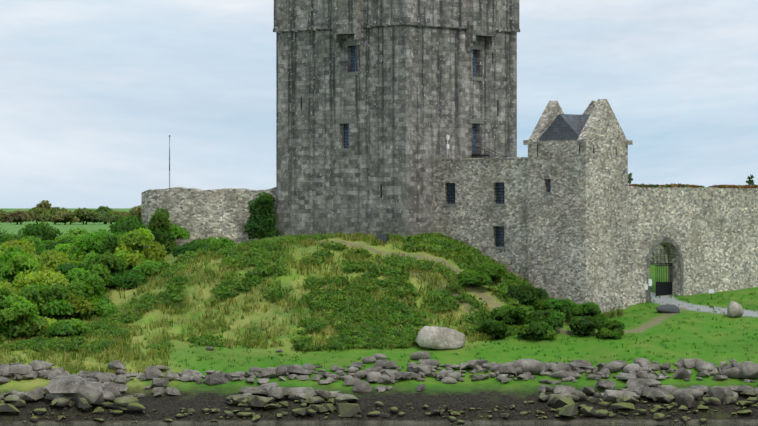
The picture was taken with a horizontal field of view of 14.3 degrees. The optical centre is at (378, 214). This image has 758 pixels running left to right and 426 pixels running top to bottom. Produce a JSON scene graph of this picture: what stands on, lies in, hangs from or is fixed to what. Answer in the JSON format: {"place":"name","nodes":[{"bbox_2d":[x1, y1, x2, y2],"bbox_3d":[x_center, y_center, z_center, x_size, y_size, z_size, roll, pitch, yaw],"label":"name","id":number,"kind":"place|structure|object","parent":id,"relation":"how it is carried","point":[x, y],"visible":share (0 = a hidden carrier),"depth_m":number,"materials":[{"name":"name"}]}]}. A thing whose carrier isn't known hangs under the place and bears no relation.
{"place":"outdoors","nodes":[
{"label":"outdoors","id":0,"kind":"place"},
{"bbox_2d":[0,208,757,425],"bbox_3d":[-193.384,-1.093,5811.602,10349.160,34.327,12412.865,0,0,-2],"label":"ground","id":1,"kind":"structure","parent":0,"point":[486,395],"depth_m":182.54,"materials":[{"name":"green plant"}]},
{"bbox_2d":[0,200,140,222],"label":"distant trees","id":2,"kind":"object","parent":1,"relation":"on","point":[43,211],"visible":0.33,"depth_m":695.93,"materials":[{"name":"green plant"}]},
{"bbox_2d":[5,197,613,339],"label":"bush limbs","id":3,"kind":"object","parent":1,"relation":"on","point":[169,265],"visible":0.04,"depth_m":199.05,"materials":[{"name":"brown plant"}]},
{"bbox_2d":[0,191,624,352],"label":"shrubs","id":4,"kind":"object","parent":1,"relation":"on","point":[27,248],"visible":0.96,"depth_m":192.55,"materials":[{"name":"green plant"}]},
{"bbox_2d":[0,346,757,424],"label":"shore rocks","id":5,"kind":"object","parent":1,"relation":"on","point":[85,390],"visible":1,"depth_m":176.14,"materials":[{"name":"grey stone"}]},
{"bbox_2d":[0,231,757,373],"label":"grass tufts","id":6,"kind":"object","parent":1,"relation":"on","point":[123,345],"visible":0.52,"depth_m":189.83,"materials":[{"name":"green plant"}]},
{"bbox_2d":[377,234,387,243],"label":"floodlight box","id":7,"kind":"object","parent":1,"relation":"on","point":[384,237],"visible":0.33,"depth_m":198.02,"materials":[{"name":"grey metal"}]},
{"bbox_2d":[276,25,516,239],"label":"tower house","id":8,"kind":"structure","parent":1,"relation":"on","point":[407,99],"depth_m":203.17,"materials":[{"name":"grey stone"}]},
{"bbox_2d":[273,0,519,51],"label":"parapet","id":9,"kind":"structure","parent":8,"relation":"on","point":[474,18],"depth_m":203.32,"materials":[{"name":"grey stone"}]},
{"bbox_2d":[344,46,475,153],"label":"tower windows","id":10,"kind":"structure","parent":8,"relation":"in","point":[353,69],"depth_m":203.69,"materials":[{"name":"black glass"}]},
{"bbox_2d":[336,41,483,157],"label":"tower window trim","id":11,"kind":"structure","parent":8,"relation":"attached to","point":[348,121],"depth_m":203.44,"materials":[{"name":"grey stone"}]},
{"bbox_2d":[141,187,667,264],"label":"ivy-covered wall","id":12,"kind":"structure","parent":1,"relation":"on","point":[195,213],"depth_m":209.33,"materials":[{"name":"stone"}]},
{"bbox_2d":[169,135,169,187],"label":"flagpole","id":13,"kind":"object","parent":12,"relation":"on","point":[169,161],"visible":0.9,"depth_m":216.34,"materials":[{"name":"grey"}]},
{"bbox_2d":[415,326,465,349],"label":"boulder","id":14,"kind":"object","parent":1,"relation":"on","point":[437,337],"visible":0.98,"depth_m":184.24,"materials":[{"name":"grey stone"}]},
{"bbox_2d":[433,157,527,279],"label":"stone wall","id":15,"kind":"structure","parent":1,"relation":"on","point":[473,217],"depth_m":198.29,"materials":[{"name":"grey stone"}]},
{"bbox_2d":[446,134,448,157],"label":"utility mast","id":16,"kind":"object","parent":15,"relation":"on","point":[447,139],"visible":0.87,"depth_m":202.25,"materials":[{"name":"white metal"}]},
{"bbox_2d":[442,204,505,248],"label":"window sills","id":17,"kind":"structure","parent":15,"relation":"attached to","point":[491,205],"depth_m":197.73,"materials":[{"name":"grey stone"}]},
{"bbox_2d":[448,182,503,246],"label":"windows","id":18,"kind":"structure","parent":15,"relation":"in","point":[451,201],"depth_m":198.06,"materials":[{"name":"black glass"}]},
{"bbox_2d":[454,182,503,246],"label":"window bars","id":19,"kind":"object","parent":15,"relation":"in","point":[496,200],"visible":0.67,"depth_m":197.77,"materials":[{"name":"black metal"}]},
{"bbox_2d":[471,146,503,157],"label":"steps","id":20,"kind":"structure","parent":15,"relation":"on","point":[476,154],"depth_m":204.24,"materials":[{"name":"black metal"}]},
{"bbox_2d":[523,99,632,313],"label":"tower","id":21,"kind":"structure","parent":1,"relation":"on","point":[578,235],"depth_m":193.89,"materials":[{"name":"stone"}]},
{"bbox_2d":[548,179,550,191],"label":"tower panes","id":22,"kind":"object","parent":21,"relation":"on","point":[549,185],"depth_m":194.77,"materials":[{"name":"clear glass"}]},
{"bbox_2d":[539,114,589,140],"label":"tower roof","id":23,"kind":"structure","parent":21,"relation":"on","point":[566,127],"depth_m":194.24,"materials":[{"name":"stone"}]},
{"bbox_2d":[650,250,672,295],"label":"iron gate","id":24,"kind":"structure","parent":1,"relation":"on","point":[663,288],"depth_m":199.77,"materials":[{"name":"black metal"}]},
{"bbox_2d":[646,237,683,301],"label":"gate arch stones","id":25,"kind":"object","parent":1,"relation":"on","point":[664,239],"visible":0.83,"depth_m":198.98,"materials":[{"name":"grey stone"}]},
{"bbox_2d":[656,304,679,312],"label":"boulder","id":26,"kind":"object","parent":1,"relation":"on","point":[668,308],"visible":0.9,"depth_m":194.26,"materials":[{"name":"grey stone"}]},
{"bbox_2d":[644,279,713,292],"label":"signs","id":27,"kind":"object","parent":1,"relation":"on","point":[650,284],"visible":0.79,"depth_m":197.14,"materials":[{"name":"white"}]},
{"bbox_2d":[628,186,757,305],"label":"perimeter wall","id":28,"kind":"structure","parent":1,"relation":"on","point":[712,232],"depth_m":201.34,"materials":[{"name":"stone"}]},
{"bbox_2d":[628,173,757,188],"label":"wall plants","id":29,"kind":"object","parent":28,"relation":"on","point":[750,182],"depth_m":200.97,"materials":[{"name":"plant"}]},
{"bbox_2d":[727,301,743,317],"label":"boulder","id":30,"kind":"object","parent":1,"relation":"on","point":[734,309],"visible":0.98,"depth_m":193.80,"materials":[{"name":"grey stone"}]},
{"bbox_2d":[0,0,757,207],"label":"sky","id":31,"kind":"structure","parent":0,"point":[93,93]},
{"bbox_2d":[11,423,757,425],"bbox_3d":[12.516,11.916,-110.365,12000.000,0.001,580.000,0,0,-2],"label":"water","id":32,"kind":"structure","parent":0,"point":[664,424],"depth_m":171.98,"materials":[{"name":"grey liquid"}]}
]}

